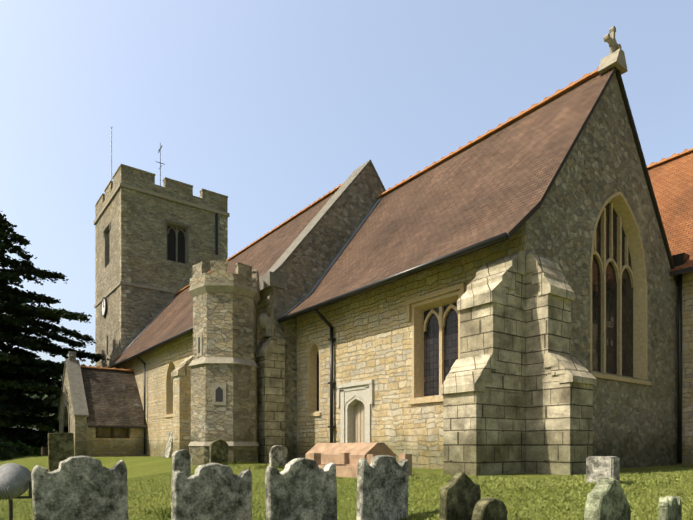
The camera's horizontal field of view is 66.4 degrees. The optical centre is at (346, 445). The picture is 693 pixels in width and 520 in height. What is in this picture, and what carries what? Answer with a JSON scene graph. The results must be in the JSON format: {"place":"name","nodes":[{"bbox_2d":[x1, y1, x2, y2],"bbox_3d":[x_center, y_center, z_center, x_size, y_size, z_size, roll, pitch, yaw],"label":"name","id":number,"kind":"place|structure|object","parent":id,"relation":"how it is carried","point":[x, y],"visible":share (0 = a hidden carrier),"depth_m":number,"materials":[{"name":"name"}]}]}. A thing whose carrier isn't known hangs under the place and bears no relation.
{"place":"outdoors","nodes":[
{"label":"outdoors","id":0,"kind":"place"},
{"bbox_2d":[0,211,108,448],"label":"tree","id":1,"kind":"object","parent":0,"point":[19,319],"depth_m":29.38,"materials":[{"name":"green plant"}]},
{"bbox_2d":[59,368,86,455],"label":"porch gable","id":2,"kind":"structure","parent":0,"point":[78,427],"depth_m":24.04,"materials":[{"name":"beige stone"}]},
{"bbox_2d":[58,351,88,432],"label":"porch arch and coping","id":3,"kind":"structure","parent":2,"relation":"attached to","point":[77,390],"depth_m":24.85,"materials":[{"name":"grey stone"}]},
{"bbox_2d":[111,126,111,180],"bbox_3d":[-16.043,-18.848,36.137,0.119,5.920,0.125,0,0,-37],"label":"tower flagpole","id":4,"kind":"object","parent":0,"point":[111,153],"visible":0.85,"depth_m":36.11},
{"bbox_2d":[156,143,164,185],"bbox_3d":[-12.591,-18.138,35.804,0.491,4.700,0.644,0,0,0],"label":"weather vane","id":5,"kind":"object","parent":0,"point":[159,150],"visible":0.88,"depth_m":35.79,"materials":[{"name":"grey metal"}]},
{"bbox_2d":[95,174,227,366],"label":"tower walls","id":6,"kind":"structure","parent":0,"point":[150,264],"depth_m":32.56,"materials":[{"name":"beige stone"}]},
{"bbox_2d":[95,225,96,366],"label":"quoins","id":7,"kind":"object","parent":6,"relation":"attached to","point":[95,292],"visible":0.12,"depth_m":36.42,"materials":[{"name":"beige stone"}]},
{"bbox_2d":[101,297,106,316],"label":"clock hands","id":8,"kind":"object","parent":6,"relation":"attached to","point":[105,312],"visible":0.88,"depth_m":33.91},
{"bbox_2d":[102,299,106,314],"bbox_3d":[-15.625,-8.938,34.195,0.120,1.160,1.160,0,0,-37],"label":"clock face","id":9,"kind":"object","parent":6,"relation":"attached to","point":[103,309],"visible":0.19,"depth_m":34.18},
{"bbox_2d":[103,222,110,267],"bbox_3d":[-15.178,-12.728,33.844,0.350,2.480,1.680,0,0,-37],"label":"belfry window","id":10,"kind":"structure","parent":6,"relation":"attached to","point":[106,234],"depth_m":34.31,"materials":[{"name":"beige stone"}]},
{"bbox_2d":[106,335,107,354],"bbox_3d":[-15.151,-6.439,33.864,0.283,1.302,0.424,0,0,-37],"label":"slit window","id":11,"kind":"structure","parent":6,"relation":"attached to","point":[107,345],"depth_m":33.94,"materials":[{"name":"black glass"}]},
{"bbox_2d":[119,187,130,353],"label":"quoins","id":12,"kind":"object","parent":6,"relation":"attached to","point":[124,312],"visible":0.58,"depth_m":31.23,"materials":[{"name":"beige stone"}]},
{"bbox_2d":[122,295,176,352],"bbox_3d":[-11.796,-7.391,31.858,3.200,3.963,0.550,0,0,-37],"label":"nave tower flashing","id":13,"kind":"object","parent":6,"relation":"attached to","point":[149,323],"visible":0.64,"depth_m":31.88,"materials":[{"name":"grey metal"}]},
{"bbox_2d":[95,165,227,213],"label":"battlements","id":14,"kind":"object","parent":6,"relation":"on","point":[150,178],"visible":0.27,"depth_m":33.13,"materials":[{"name":"grey stone"}]},
{"bbox_2d":[95,164,227,205],"bbox_3d":[-12.591,-16.508,35.804,6.780,0.080,6.780,0,0,-37],"label":"coping","id":15,"kind":"object","parent":14,"relation":"on","point":[154,174],"visible":0.25,"depth_m":33.13,"materials":[{"name":"beige stone"}]},
{"bbox_2d":[94,182,229,307],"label":"tower string courses","id":16,"kind":"object","parent":6,"relation":"attached to","point":[114,193],"visible":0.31,"depth_m":32.66,"materials":[{"name":"beige stone"}]},
{"bbox_2d":[164,219,190,263],"bbox_3d":[-10.631,-12.728,33.218,1.680,2.480,0.350,0,0,-37],"label":"window frame","id":17,"kind":"object","parent":6,"relation":"attached to","point":[172,225],"visible":0.94,"depth_m":33.30,"materials":[{"name":"beige stone"}]},
{"bbox_2d":[167,226,184,262],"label":"belfry louvres","id":18,"kind":"object","parent":17,"relation":"in","point":[171,247],"visible":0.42,"depth_m":33.31,"materials":[{"name":"black wood"}]},
{"bbox_2d":[215,213,217,254],"bbox_3d":[-8.496,-13.838,34.648,0.130,2.700,0.090,0,0,-37],"label":"downpipe","id":19,"kind":"object","parent":6,"relation":"attached to","point":[216,233],"visible":1,"depth_m":34.63,"materials":[{"name":"black metal"}]},
{"bbox_2d":[220,216,227,260],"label":"quoins","id":20,"kind":"object","parent":6,"relation":"attached to","point":[223,232],"visible":0.38,"depth_m":35.02,"materials":[{"name":"beige stone"}]},
{"bbox_2d":[261,163,383,461],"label":"gable wall","id":21,"kind":"structure","parent":0,"point":[304,267],"depth_m":16.34,"materials":[{"name":"grey stone"}]},
{"bbox_2d":[258,313,271,337],"bbox_3d":[-2.431,-3.583,15.712,0.420,0.690,0.304,0,0,-37],"label":"carved stone","id":22,"kind":"object","parent":21,"relation":"attached to","point":[264,322],"visible":0.98,"depth_m":15.63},
{"bbox_2d":[259,271,284,292],"bbox_3d":[-2.325,-4.898,16.043,0.510,0.420,0.920,0,0,-37],"label":"kneeler stone","id":23,"kind":"object","parent":21,"relation":"attached to","point":[269,280],"visible":0.71,"depth_m":15.72,"materials":[{"name":"beige stone"}]},
{"bbox_2d":[267,159,385,272],"bbox_3d":[0.548,-7.241,18.221,7.520,4.845,0.880,0,0,-37],"label":"gable coping","id":24,"kind":"object","parent":21,"relation":"on","point":[310,226],"visible":0.28,"depth_m":17.05,"materials":[{"name":"beige stone"}]},
{"bbox_2d":[0,455,692,519],"bbox_3d":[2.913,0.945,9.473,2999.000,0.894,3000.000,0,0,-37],"label":"lawn","id":25,"kind":"structure","parent":0,"point":[141,466],"depth_m":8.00,"materials":[{"name":"green plant"}]},
{"bbox_2d":[0,378,28,455],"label":"yew tree","id":26,"kind":"object","parent":25,"relation":"on","point":[20,449],"depth_m":37.05,"materials":[{"name":"green plant"}]},
{"bbox_2d":[9,481,31,519],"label":"metal stand","id":27,"kind":"object","parent":25,"relation":"on","point":[18,497],"visible":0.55,"depth_m":7.31,"materials":[{"name":"black metal"}]},
{"bbox_2d":[0,463,30,500],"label":"floodlight housing","id":28,"kind":"object","parent":27,"relation":"attached to","point":[15,479],"visible":0.85,"depth_m":7.22,"materials":[{"name":"grey metal"}]},
{"bbox_2d":[0,430,58,459],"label":"boundary hedge","id":29,"kind":"object","parent":25,"relation":"on","point":[21,455],"depth_m":50.76,"materials":[{"name":"green plant"}]},
{"bbox_2d":[41,400,52,455],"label":"tree trunk","id":30,"kind":"object","parent":25,"relation":"on","point":[44,450],"visible":0.04,"depth_m":43.42,"materials":[{"name":"brown plant"}]},
{"bbox_2d":[11,361,64,431],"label":"tree","id":31,"kind":"object","parent":30,"relation":"attached to","point":[48,399],"visible":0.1,"depth_m":41.29,"materials":[{"name":"green plant"}]},
{"bbox_2d":[48,433,73,471],"bbox_3d":[-6.893,0.529,12.806,0.550,1.672,0.100,-1,1,-38],"label":"headstone","id":32,"kind":"object","parent":25,"relation":"on","point":[60,447],"visible":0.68,"depth_m":12.72,"materials":[{"name":"grey stone"}]},
{"bbox_2d":[31,456,128,519],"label":"headstone","id":33,"kind":"object","parent":25,"relation":"on","point":[80,488],"visible":1,"depth_m":5.22,"materials":[{"name":"grey stone"}]},
{"bbox_2d":[87,424,145,456],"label":"porch walls","id":34,"kind":"structure","parent":25,"relation":"on","point":[133,445],"depth_m":24.90,"materials":[{"name":"beige stone"}]},
{"bbox_2d":[96,428,129,437],"bbox_3d":[-10.972,-0.688,24.810,1.500,0.700,0.180,0,0,-37],"label":"window frame","id":35,"kind":"object","parent":34,"relation":"in","point":[112,432],"visible":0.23,"depth_m":24.75,"materials":[{"name":"brown wood"}]},
{"bbox_2d":[80,367,147,428],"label":"porch roof","id":36,"kind":"structure","parent":34,"relation":"on","point":[113,399],"depth_m":25.46,"materials":[{"name":"brown tile"}]},
{"bbox_2d":[80,364,133,371],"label":"ridge tiles","id":37,"kind":"object","parent":36,"relation":"on","point":[99,367],"visible":0.9,"depth_m":26.43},
{"bbox_2d":[164,432,172,457],"bbox_3d":[-7.446,-0.020,22.326,0.100,1.150,0.600,16,-10,-36],"label":"leaning slab","id":38,"kind":"object","parent":25,"relation":"on","point":[168,449],"depth_m":22.22,"materials":[{"name":"grey stone"}]},
{"bbox_2d":[172,449,190,477],"bbox_3d":[-2.440,0.672,7.818,0.263,1.228,0.090,0,0,-38],"label":"headstone","id":39,"kind":"object","parent":25,"relation":"on","point":[181,460],"visible":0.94,"depth_m":7.78,"materials":[{"name":"grey stone"}]},
{"bbox_2d":[116,293,260,456],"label":"nave walls","id":40,"kind":"structure","parent":25,"relation":"on","point":[177,351],"depth_m":24.12,"materials":[{"name":"beige stone"}]},
{"bbox_2d":[137,356,145,453],"bbox_3d":[-9.830,-1.945,25.287,0.454,4.714,0.093,0,0,-37],"label":"downpipe","id":41,"kind":"object","parent":40,"relation":"attached to","point":[141,360],"visible":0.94,"depth_m":25.36,"materials":[{"name":"black metal"}]},
{"bbox_2d":[164,360,175,417],"bbox_3d":[-7.428,-2.459,22.841,0.370,2.462,1.520,0,0,-37],"label":"window surround","id":42,"kind":"object","parent":40,"relation":"attached to","point":[170,369],"visible":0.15,"depth_m":23.29,"materials":[{"name":"beige stone"}]},
{"bbox_2d":[172,383,172,413],"bbox_3d":[-7.340,-2.528,22.908,0.001,2.320,1.400,0,0,-37],"label":"window","id":43,"kind":"structure","parent":42,"relation":"in","point":[172,398],"depth_m":23.35,"materials":[{"name":"beige stone"}]},
{"bbox_2d":[173,367,190,452],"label":"buttress","id":44,"kind":"structure","parent":40,"relation":"attached to","point":[181,412],"depth_m":20.26,"materials":[{"name":"stone"}]},
{"bbox_2d":[171,356,192,376],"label":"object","id":45,"kind":"object","parent":44,"relation":"on","point":[182,369],"visible":0.77,"depth_m":20.26,"materials":[{"name":"beige stone"}]},
{"bbox_2d":[108,192,334,366],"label":"nave roof","id":46,"kind":"structure","parent":40,"relation":"on","point":[175,315],"depth_m":23.15,"materials":[{"name":"brown tile"}]},
{"bbox_2d":[174,180,345,295],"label":"ridge tiles","id":47,"kind":"object","parent":46,"relation":"on","point":[329,193],"visible":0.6,"depth_m":22.42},
{"bbox_2d":[108,232,507,367],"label":"eaves gutters","id":48,"kind":"object","parent":40,"relation":"on","point":[464,251],"visible":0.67,"depth_m":11.83,"materials":[{"name":"black metal"}]},
{"bbox_2d":[171,463,251,519],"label":"headstone","id":49,"kind":"object","parent":25,"relation":"on","point":[213,491],"visible":1,"depth_m":5.16,"materials":[{"name":"grey stone"}]},
{"bbox_2d":[209,440,228,464],"bbox_3d":[-3.377,0.327,14.007,0.511,0.971,0.100,2,-1,-40],"label":"headstone","id":50,"kind":"object","parent":25,"relation":"on","point":[218,450],"visible":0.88,"depth_m":13.95,"materials":[{"name":"grey stone"}]},
{"bbox_2d":[189,292,258,465],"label":"turret walls","id":51,"kind":"structure","parent":25,"relation":"on","point":[225,324],"depth_m":14.71,"materials":[{"name":"beige stone"}]},
{"bbox_2d":[197,333,201,356],"bbox_3d":[-4.112,-2.813,14.881,0.070,0.630,0.270,0,0,-47],"label":"window surround","id":52,"kind":"object","parent":51,"relation":"attached to","point":[200,353],"visible":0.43,"depth_m":14.81,"materials":[{"name":"beige stone"}]},
{"bbox_2d":[198,337,199,352],"bbox_3d":[-4.124,-2.813,14.868,0.059,0.450,0.096,0,0,-37],"label":"slit window","id":53,"kind":"structure","parent":52,"relation":"in","point":[198,344],"depth_m":14.85,"materials":[{"name":"black glass"}]},
{"bbox_2d":[212,383,225,404],"bbox_3d":[-3.504,-1.418,14.601,0.380,0.600,0.070,0,0,-2],"label":"window surround","id":54,"kind":"object","parent":51,"relation":"attached to","point":[215,386],"visible":0.57,"depth_m":14.57,"materials":[{"name":"beige stone"}]},
{"bbox_2d":[215,387,222,401],"bbox_3d":[-3.504,-1.418,14.584,0.200,0.420,0.044,0,0,-2],"label":"window","id":55,"kind":"structure","parent":54,"relation":"in","point":[218,394],"depth_m":14.56,"materials":[{"name":"grey glass"}]},
{"bbox_2d":[188,282,259,445],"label":"turret strings","id":56,"kind":"object","parent":51,"relation":"attached to","point":[201,288],"visible":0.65,"depth_m":14.68},
{"bbox_2d":[190,260,259,294],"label":"turret battlements","id":57,"kind":"object","parent":51,"relation":"on","point":[246,275],"visible":0.69,"depth_m":14.72,"materials":[{"name":"beige stone"}]},
{"bbox_2d":[256,339,284,462],"bbox_3d":[-2.324,-0.813,15.843,0.650,4.650,0.760,0,0,-37],"label":"buttress","id":58,"kind":"object","parent":25,"relation":"on","point":[271,401],"visible":0.46,"depth_m":15.53,"materials":[{"name":"stone"}]},
{"bbox_2d":[256,336,277,357],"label":"nave buttress weatherings","id":59,"kind":"object","parent":58,"relation":"on","point":[265,347],"visible":0.81,"depth_m":15.50,"materials":[{"name":"beige stone"}]},
{"bbox_2d":[269,445,287,467],"bbox_3d":[-1.540,0.401,11.998,0.450,0.822,0.100,0,0,-36],"label":"headstone","id":60,"kind":"object","parent":25,"relation":"on","point":[278,455],"visible":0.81,"depth_m":11.94,"materials":[{"name":"grey stone"}]},
{"bbox_2d":[265,458,336,519],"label":"headstone","id":61,"kind":"object","parent":25,"relation":"on","point":[301,489],"visible":1,"depth_m":5.07,"materials":[{"name":"grey stone"}]},
{"bbox_2d":[306,443,395,466],"bbox_3d":[0.040,0.254,11.028,0.960,0.620,2.210,0,0,-37],"label":"chest tomb lid","id":62,"kind":"object","parent":25,"relation":"on","point":[329,452],"visible":0.44,"depth_m":10.59,"materials":[{"name":"stone"}]},
{"bbox_2d":[309,453,411,477],"bbox_3d":[0.207,0.352,9.524,0.870,0.420,1.870,0,0,-37],"label":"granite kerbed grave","id":63,"kind":"object","parent":25,"relation":"on","point":[344,468],"visible":0.38,"depth_m":9.19,"materials":[{"name":"stone"}]},
{"bbox_2d":[356,455,408,519],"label":"headstone","id":64,"kind":"object","parent":25,"relation":"on","point":[382,487],"visible":1,"depth_m":5.78,"materials":[{"name":"grey stone"}]},
{"bbox_2d":[439,471,480,519],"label":"headstone","id":65,"kind":"object","parent":25,"relation":"on","point":[460,495],"visible":1,"depth_m":5.22,"materials":[{"name":"grey stone"}]},
{"bbox_2d":[297,73,676,468],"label":"chapel walls","id":66,"kind":"structure","parent":25,"relation":"on","point":[634,425],"depth_m":12.36,"materials":[{"name":"beige stone"}]},
{"bbox_2d":[306,341,320,416],"bbox_3d":[-0.842,-1.944,15.461,0.350,2.192,0.740,0,0,-37],"label":"lancet window frame","id":67,"kind":"object","parent":66,"relation":"attached to","point":[312,378],"visible":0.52,"depth_m":15.62,"materials":[{"name":"beige stone"}]},
{"bbox_2d":[317,351,318,410],"bbox_3d":[-0.762,-2.013,15.521,0.001,2.050,0.620,0,0,-37],"label":"window","id":68,"kind":"structure","parent":67,"relation":"in","point":[318,381],"depth_m":15.60,"materials":[{"name":"black glass"}]},
{"bbox_2d":[313,309,332,442],"bbox_3d":[-0.632,-1.674,14.365,0.659,4.071,0.103,0,0,-37],"label":"downpipe","id":69,"kind":"object","parent":66,"relation":"attached to","point":[324,319],"visible":0.85,"depth_m":14.49,"materials":[{"name":"black metal"}]},
{"bbox_2d":[328,338,335,427],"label":"pipe brackets","id":70,"kind":"object","parent":66,"relation":"attached to","point":[333,339],"visible":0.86,"depth_m":14.49,"materials":[{"name":"black metal"}]},
{"bbox_2d":[337,379,373,442],"bbox_3d":[0.322,-0.468,13.884,0.360,2.360,1.480,0,0,-37],"label":"door surround","id":71,"kind":"object","parent":66,"relation":"attached to","point":[350,395],"visible":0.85,"depth_m":14.01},
{"bbox_2d":[354,401,363,442],"bbox_3d":[0.412,-0.258,13.952,0.017,1.940,0.720,0,0,-37],"label":"door","id":72,"kind":"structure","parent":71,"relation":"in","point":[359,422],"depth_m":14.05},
{"bbox_2d":[406,282,465,403],"bbox_3d":[2.039,-2.148,11.659,0.390,2.400,1.700,0,0,-37],"label":"window frame","id":73,"kind":"object","parent":66,"relation":"attached to","point":[419,326],"visible":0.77,"depth_m":11.93,"materials":[{"name":"stone"}]},
{"bbox_2d":[424,302,457,396],"bbox_3d":[2.135,-2.153,11.732,0.001,2.130,1.420,0,0,-37],"label":"window glass","id":74,"kind":"object","parent":66,"relation":"attached to","point":[431,360],"depth_m":11.88,"materials":[{"name":"black glass"}]},
{"bbox_2d":[280,67,677,322],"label":"roof","id":75,"kind":"structure","parent":66,"relation":"on","point":[499,182],"depth_m":12.65,"materials":[{"name":"brown tile"}]},
{"bbox_2d":[280,196,382,317],"bbox_3d":[-0.375,-6.141,16.881,3.950,4.742,0.220,0,0,-37],"label":"roof flashing","id":76,"kind":"object","parent":75,"relation":"on","point":[342,249],"visible":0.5,"depth_m":16.91,"materials":[{"name":"grey metal"}]},
{"bbox_2d":[377,67,598,198],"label":"ridge tiles","id":77,"kind":"object","parent":75,"relation":"on","point":[559,92],"visible":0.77,"depth_m":14.14,"materials":[{"name":"orange tile"}]},
{"bbox_2d":[443,256,525,475],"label":"buttress","id":78,"kind":"structure","parent":66,"relation":"attached to","point":[484,433],"depth_m":9.38,"materials":[{"name":"stone"}]},
{"bbox_2d":[440,251,524,394],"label":"buttress weatherings","id":79,"kind":"object","parent":78,"relation":"attached to","point":[491,281],"visible":0.94,"depth_m":9.41,"materials":[{"name":"stone"}]},
{"bbox_2d":[598,26,627,74],"bbox_3d":[5.941,-8.841,11.818,0.630,0.985,0.420,0,0,-37],"label":"gable finial","id":80,"kind":"object","parent":66,"relation":"on","point":[615,57],"visible":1,"depth_m":11.72,"materials":[{"name":"beige stone"}]},
{"bbox_2d":[590,191,650,385],"bbox_3d":[6.114,-3.594,12.069,2.780,4.292,0.370,0,0,-37],"label":"window frame","id":81,"kind":"object","parent":66,"relation":"attached to","point":[619,204],"visible":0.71,"depth_m":12.34,"materials":[{"name":"stone"}]},
{"bbox_2d":[592,203,632,376],"bbox_3d":[6.048,-3.663,12.157,2.660,4.150,0.001,0,0,-37],"label":"window glass","id":82,"kind":"object","parent":81,"relation":"in","point":[611,327],"depth_m":12.23,"materials":[{"name":"black glass"}]},
{"bbox_2d":[472,497,507,519],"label":"headstone","id":83,"kind":"object","parent":25,"relation":"on","point":[487,508],"visible":1,"depth_m":5.07,"materials":[{"name":"grey stone"}]},
{"bbox_2d":[526,272,592,474],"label":"buttress","id":84,"kind":"structure","parent":25,"relation":"on","point":[559,428],"depth_m":9.48,"materials":[{"name":"stone"}]},
{"bbox_2d":[526,253,596,384],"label":"buttress weatherings","id":85,"kind":"object","parent":84,"relation":"attached to","point":[548,276],"visible":0.94,"depth_m":9.50,"materials":[{"name":"stone"}]},
{"bbox_2d":[586,456,618,483],"bbox_3d":[3.494,0.429,7.216,0.340,0.560,0.340,0,0,41],"label":"white stone","id":86,"kind":"object","parent":25,"relation":"on","point":[597,467],"visible":0.62,"depth_m":7.10,"materials":[{"name":"grey stone"}]},
{"bbox_2d":[584,477,630,519],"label":"headstone","id":87,"kind":"object","parent":25,"relation":"on","point":[606,499],"visible":1,"depth_m":4.51,"materials":[{"name":"grey stone"}]},
{"bbox_2d":[658,496,681,519],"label":"headstone","id":88,"kind":"object","parent":25,"relation":"on","point":[669,507],"visible":1,"depth_m":4.78,"materials":[{"name":"grey stone"}]},
{"bbox_2d":[677,271,692,465],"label":"chancel walls","id":89,"kind":"structure","parent":25,"relation":"on","point":[687,368],"depth_m":13.60,"materials":[{"name":"beige stone"}]},
{"bbox_2d":[648,152,692,275],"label":"roof","id":90,"kind":"structure","parent":89,"relation":"on","point":[672,182],"depth_m":15.53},
{"bbox_2d":[647,148,692,168],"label":"ridge tiles","id":91,"kind":"object","parent":90,"relation":"on","point":[672,157],"visible":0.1,"depth_m":17.13,"materials":[{"name":"orange tile"}]},
{"bbox_2d":[677,274,681,462],"bbox_3d":[8.591,-2.038,13.652,0.110,5.000,0.110,0,0,-37],"label":"drainpipe","id":92,"kind":"object","parent":89,"relation":"attached to","point":[679,369],"visible":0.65,"depth_m":13.61,"materials":[{"name":"black metal"}]},
{"bbox_2d":[672,252,689,266],"bbox_3d":[8.628,-4.678,13.604,0.500,0.380,0.280,0,0,-37],"label":"rainwater hopper","id":93,"kind":"object","parent":89,"relation":"attached to","point":[680,259],"visible":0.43,"depth_m":13.46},
{"bbox_2d":[0,0,692,430],"label":"sky","id":94,"kind":"structure","parent":0,"point":[269,107],"materials":[{"name":"blue"}]}
]}

